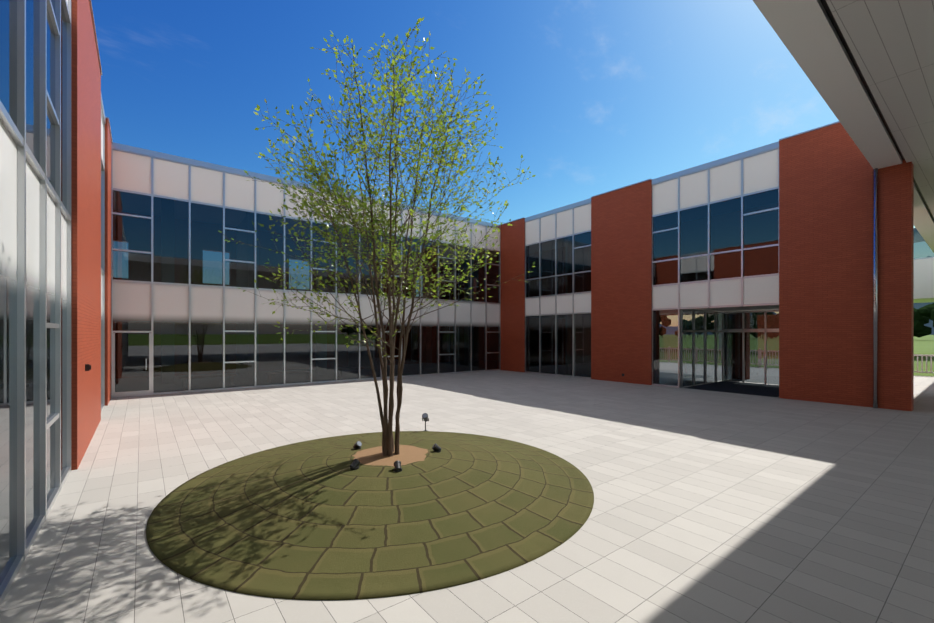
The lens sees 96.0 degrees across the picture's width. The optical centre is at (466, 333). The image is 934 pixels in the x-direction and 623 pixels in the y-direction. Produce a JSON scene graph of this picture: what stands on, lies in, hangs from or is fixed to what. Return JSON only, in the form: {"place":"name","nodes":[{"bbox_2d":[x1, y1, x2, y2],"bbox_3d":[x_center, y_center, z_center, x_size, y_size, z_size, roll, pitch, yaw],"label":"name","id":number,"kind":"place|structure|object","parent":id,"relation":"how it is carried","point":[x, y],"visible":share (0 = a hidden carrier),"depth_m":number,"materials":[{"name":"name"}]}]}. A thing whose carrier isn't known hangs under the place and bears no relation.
{"place":"outdoors","nodes":[
{"label":"outdoors","id":0,"kind":"place"},
{"bbox_2d":[218,17,535,455],"bbox_3d":[-1.115,-1.276,6.387,3.922,6.291,4.112,0,0,32],"label":"tree","id":1,"kind":"object","parent":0,"point":[402,136],"depth_m":6.03,"materials":[{"name":"green plant"}]},
{"bbox_2d":[0,370,933,622],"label":"paving","id":2,"kind":"structure","parent":0,"point":[716,507],"depth_m":5.35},
{"bbox_2d":[0,0,70,605],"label":"wall frame","id":3,"kind":"object","parent":2,"relation":"on","point":[24,153],"visible":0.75,"depth_m":4.88,"materials":[{"name":"silver metal"}]},
{"bbox_2d":[0,120,66,584],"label":"wall panels","id":4,"kind":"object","parent":3,"relation":"attached to","point":[8,350],"depth_m":4.35,"materials":[{"name":"white glass"}]},
{"bbox_2d":[0,0,66,209],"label":"wall glass","id":5,"kind":"object","parent":3,"relation":"attached to","point":[8,53],"visible":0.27,"depth_m":4.63,"materials":[{"name":"clear glass"}]},
{"bbox_2d":[101,94,104,410],"bbox_3d":[-10.264,-2.176,11.505,0.420,8.700,2.750,0,0,-38],"label":"downspout","id":6,"kind":"object","parent":2,"relation":"on","point":[103,268],"visible":0.17,"depth_m":12.65,"materials":[{"name":"silver metal"}]},
{"bbox_2d":[101,273,101,404],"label":"frit wall","id":7,"kind":"structure","parent":6,"relation":"attached to","point":[101,338],"depth_m":12.37,"materials":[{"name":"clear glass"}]},
{"bbox_2d":[101,167,101,267],"bbox_3d":[-10.153,-3.386,11.591,0.001,3.080,2.650,0,0,-38],"label":"wall glass","id":8,"kind":"object","parent":6,"relation":"attached to","point":[101,217],"depth_m":12.37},
{"bbox_2d":[101,117,102,160],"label":"wall panels","id":9,"kind":"object","parent":6,"relation":"attached to","point":[101,139],"depth_m":12.21,"materials":[{"name":"white"}]},
{"bbox_2d":[111,142,500,397],"bbox_3d":[-5.153,-2.176,19.907,17.910,8.700,0.440,0,0,-38],"label":"wall frame","id":10,"kind":"object","parent":2,"relation":"on","point":[168,157],"visible":0.6,"depth_m":16.68,"materials":[{"name":"silver metal"}]},
{"bbox_2d":[113,282,499,392],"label":"frit wall","id":11,"kind":"structure","parent":10,"relation":"attached to","point":[131,306],"depth_m":17.31,"materials":[{"name":"white glass"}]},
{"bbox_2d":[113,190,499,302],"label":"windows","id":12,"kind":"structure","parent":10,"relation":"attached to","point":[170,241],"depth_m":16.64,"materials":[{"name":"clear glass"}]},
{"bbox_2d":[113,150,499,250],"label":"wall panels","id":13,"kind":"object","parent":10,"relation":"attached to","point":[131,172],"visible":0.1,"depth_m":16.41,"materials":[{"name":"white"}]},
{"bbox_2d":[146,431,593,599],"bbox_3d":[-1.156,1.999,6.372,5.900,0.370,5.900,0,0,-38],"label":"grass mound","id":14,"kind":"object","parent":2,"relation":"on","point":[316,519],"depth_m":4.70,"materials":[{"name":"green plant"}]},
{"bbox_2d":[350,459,359,469],"bbox_3d":[-1.537,1.796,5.765,0.147,0.156,0.130,0,0,-38],"label":"uplight","id":15,"kind":"object","parent":14,"relation":"on","point":[355,464],"visible":0.92,"depth_m":5.73,"materials":[{"name":"black metal"}]},
{"bbox_2d":[353,441,361,449],"bbox_3d":[-1.762,1.796,6.753,0.128,0.156,0.147,0,0,-38],"label":"uplight","id":16,"kind":"object","parent":14,"relation":"on","point":[357,445],"visible":0.79,"depth_m":6.72,"materials":[{"name":"black metal"}]},
{"bbox_2d":[393,461,401,471],"bbox_3d":[-0.939,1.796,5.690,0.128,0.156,0.147,0,0,-38],"label":"uplight","id":17,"kind":"object","parent":14,"relation":"on","point":[397,466],"visible":0.92,"depth_m":5.65,"materials":[{"name":"black metal"}]},
{"bbox_2d":[432,443,440,452],"bbox_3d":[-0.474,1.796,6.588,0.147,0.156,0.130,0,0,-38],"label":"uplight","id":18,"kind":"object","parent":14,"relation":"on","point":[436,448],"visible":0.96,"depth_m":6.55,"materials":[{"name":"black metal"}]},
{"bbox_2d":[422,413,428,430],"bbox_3d":[-0.925,1.961,9.319,0.154,0.418,0.203,0,0,12],"label":"spike light","id":19,"kind":"object","parent":2,"relation":"on","point":[425,418],"visible":0.9,"depth_m":9.29,"materials":[{"name":"black metal"}]},
{"bbox_2d":[71,0,913,469],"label":"brick walls","id":20,"kind":"structure","parent":2,"relation":"on","point":[825,264],"depth_m":13.01,"materials":[{"name":"red brick"}]},
{"bbox_2d":[85,364,90,370],"bbox_3d":[-6.933,0.614,7.691,0.080,0.120,0.080,0,0,-38],"label":"wall light","id":21,"kind":"object","parent":20,"relation":"attached to","point":[87,367],"visible":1,"depth_m":7.66,"materials":[{"name":"black metal"}]},
{"bbox_2d":[89,0,839,224],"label":"copings","id":22,"kind":"object","parent":20,"relation":"on","point":[92,15],"visible":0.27,"depth_m":13.19,"materials":[{"name":"silver metal"}]},
{"bbox_2d":[873,168,877,407],"bbox_3d":[11.947,-1.326,12.291,0.130,7.000,0.110,0,0,-38],"label":"downpipe","id":23,"kind":"object","parent":20,"relation":"attached to","point":[875,287],"visible":0.85,"depth_m":12.25,"materials":[{"name":"silver metal"}]},
{"bbox_2d":[525,198,590,378],"bbox_3d":[4.776,-2.176,22.054,0.420,8.700,4.520,0,0,-38],"label":"bay frame","id":24,"kind":"object","parent":2,"relation":"on","point":[560,209],"visible":0.69,"depth_m":21.93,"materials":[{"name":"grey metal"}]},
{"bbox_2d":[526,232,590,376],"bbox_3d":[4.665,-1.401,21.968,0.001,7.110,4.420,0,0,-38],"label":"bay glass","id":25,"kind":"object","parent":24,"relation":"in","point":[582,331],"visible":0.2,"depth_m":21.75,"materials":[{"name":"clear glass"}]},
{"bbox_2d":[526,204,590,314],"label":"bay panels","id":26,"kind":"object","parent":24,"relation":"in","point":[582,223],"visible":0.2,"depth_m":21.73,"materials":[{"name":"white metal"}]},
{"bbox_2d":[652,141,778,387],"bbox_3d":[9.357,-2.176,16.135,0.420,8.700,4.570,0,0,-38],"label":"bay frame","id":27,"kind":"object","parent":2,"relation":"on","point":[733,158],"visible":0.65,"depth_m":16.02,"materials":[{"name":"grey metal"}]},
{"bbox_2d":[653,189,778,385],"bbox_3d":[9.247,-1.401,16.049,0.001,7.110,4.470,0,0,-38],"label":"bay glass","id":28,"kind":"object","parent":27,"relation":"in","point":[761,229],"visible":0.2,"depth_m":16.15,"materials":[{"name":"glass"}]},
{"bbox_2d":[653,149,778,308],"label":"bay panels","id":29,"kind":"object","parent":27,"relation":"in","point":[760,171],"visible":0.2,"depth_m":15.72,"materials":[{"name":"white metal"}]},
{"bbox_2d":[681,309,778,387],"bbox_3d":[11.879,0.574,17.387,5.560,3.200,3.462,0,0,-38],"label":"door frame","id":30,"kind":"object","parent":2,"relation":"on","point":[764,330],"visible":0.48,"depth_m":18.34,"materials":[{"name":"grey metal"}]},
{"bbox_2d":[683,311,778,386],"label":"glass doors","id":31,"kind":"structure","parent":30,"relation":"in","point":[753,357],"depth_m":18.49,"materials":[{"name":"clear glass"}]},
{"bbox_2d":[684,381,778,396],"bbox_3d":[11.213,2.165,16.858,4.100,0.001,3.182,0,0,-38],"label":"entrance mat","id":32,"kind":"object","parent":2,"relation":"on","point":[768,390],"visible":0.8,"depth_m":16.67,"materials":[{"name":"grey"}]},
{"bbox_2d":[91,0,914,227],"label":"sky","id":33,"kind":"structure","parent":0,"point":[596,97],"materials":[{"name":"blue"}]},
{"bbox_2d":[914,335,933,376],"bbox_3d":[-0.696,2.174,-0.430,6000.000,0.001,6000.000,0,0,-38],"label":"ground","id":34,"kind":"structure","parent":0,"point":[923,345],"depth_m":49.16,"materials":[{"name":"green plant"}]},
{"bbox_2d":[914,258,933,302],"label":"building walls","id":35,"kind":"structure","parent":34,"relation":"on","point":[923,280],"depth_m":41.49,"materials":[{"name":"white paint"}]},
{"bbox_2d":[753,0,933,252],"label":"canopy roof","id":36,"kind":"structure","parent":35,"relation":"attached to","point":[806,32],"depth_m":7.88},
{"bbox_2d":[820,0,933,220],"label":"canopy shadow gap","id":37,"kind":"object","parent":36,"relation":"attached to","point":[837,29],"depth_m":7.98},
{"bbox_2d":[826,0,933,216],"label":"canopy soffit","id":38,"kind":"structure","parent":36,"relation":"attached to","point":[890,43],"depth_m":7.50,"materials":[{"name":"grey metal"}]},
{"bbox_2d":[914,228,933,258],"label":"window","id":39,"kind":"structure","parent":35,"relation":"attached to","point":[922,249],"depth_m":41.69,"materials":[{"name":"glass"}]},
{"bbox_2d":[914,303,933,337],"bbox_3d":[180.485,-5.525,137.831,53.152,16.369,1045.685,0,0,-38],"label":"distant trees","id":40,"kind":"object","parent":34,"relation":"on","point":[923,315],"depth_m":145.36,"materials":[{"name":"green plant"}]},
{"bbox_2d":[914,354,933,372],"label":"fence","id":41,"kind":"object","parent":34,"relation":"on","point":[921,355],"depth_m":21.89,"materials":[{"name":"white paint"}]},
{"bbox_2d":[914,302,933,334],"bbox_3d":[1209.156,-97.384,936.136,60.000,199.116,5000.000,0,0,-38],"label":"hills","id":42,"kind":"structure","parent":0,"point":[918,306],"depth_m":1025.34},
{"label":"interior walls","id":43,"kind":"object","parent":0,"visible":0},
{"bbox_2d":[695,305,778,311],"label":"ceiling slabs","id":44,"kind":"structure","parent":43,"relation":"on","point":[751,308],"depth_m":17.63,"materials":[{"name":"grey concrete"}]}
]}

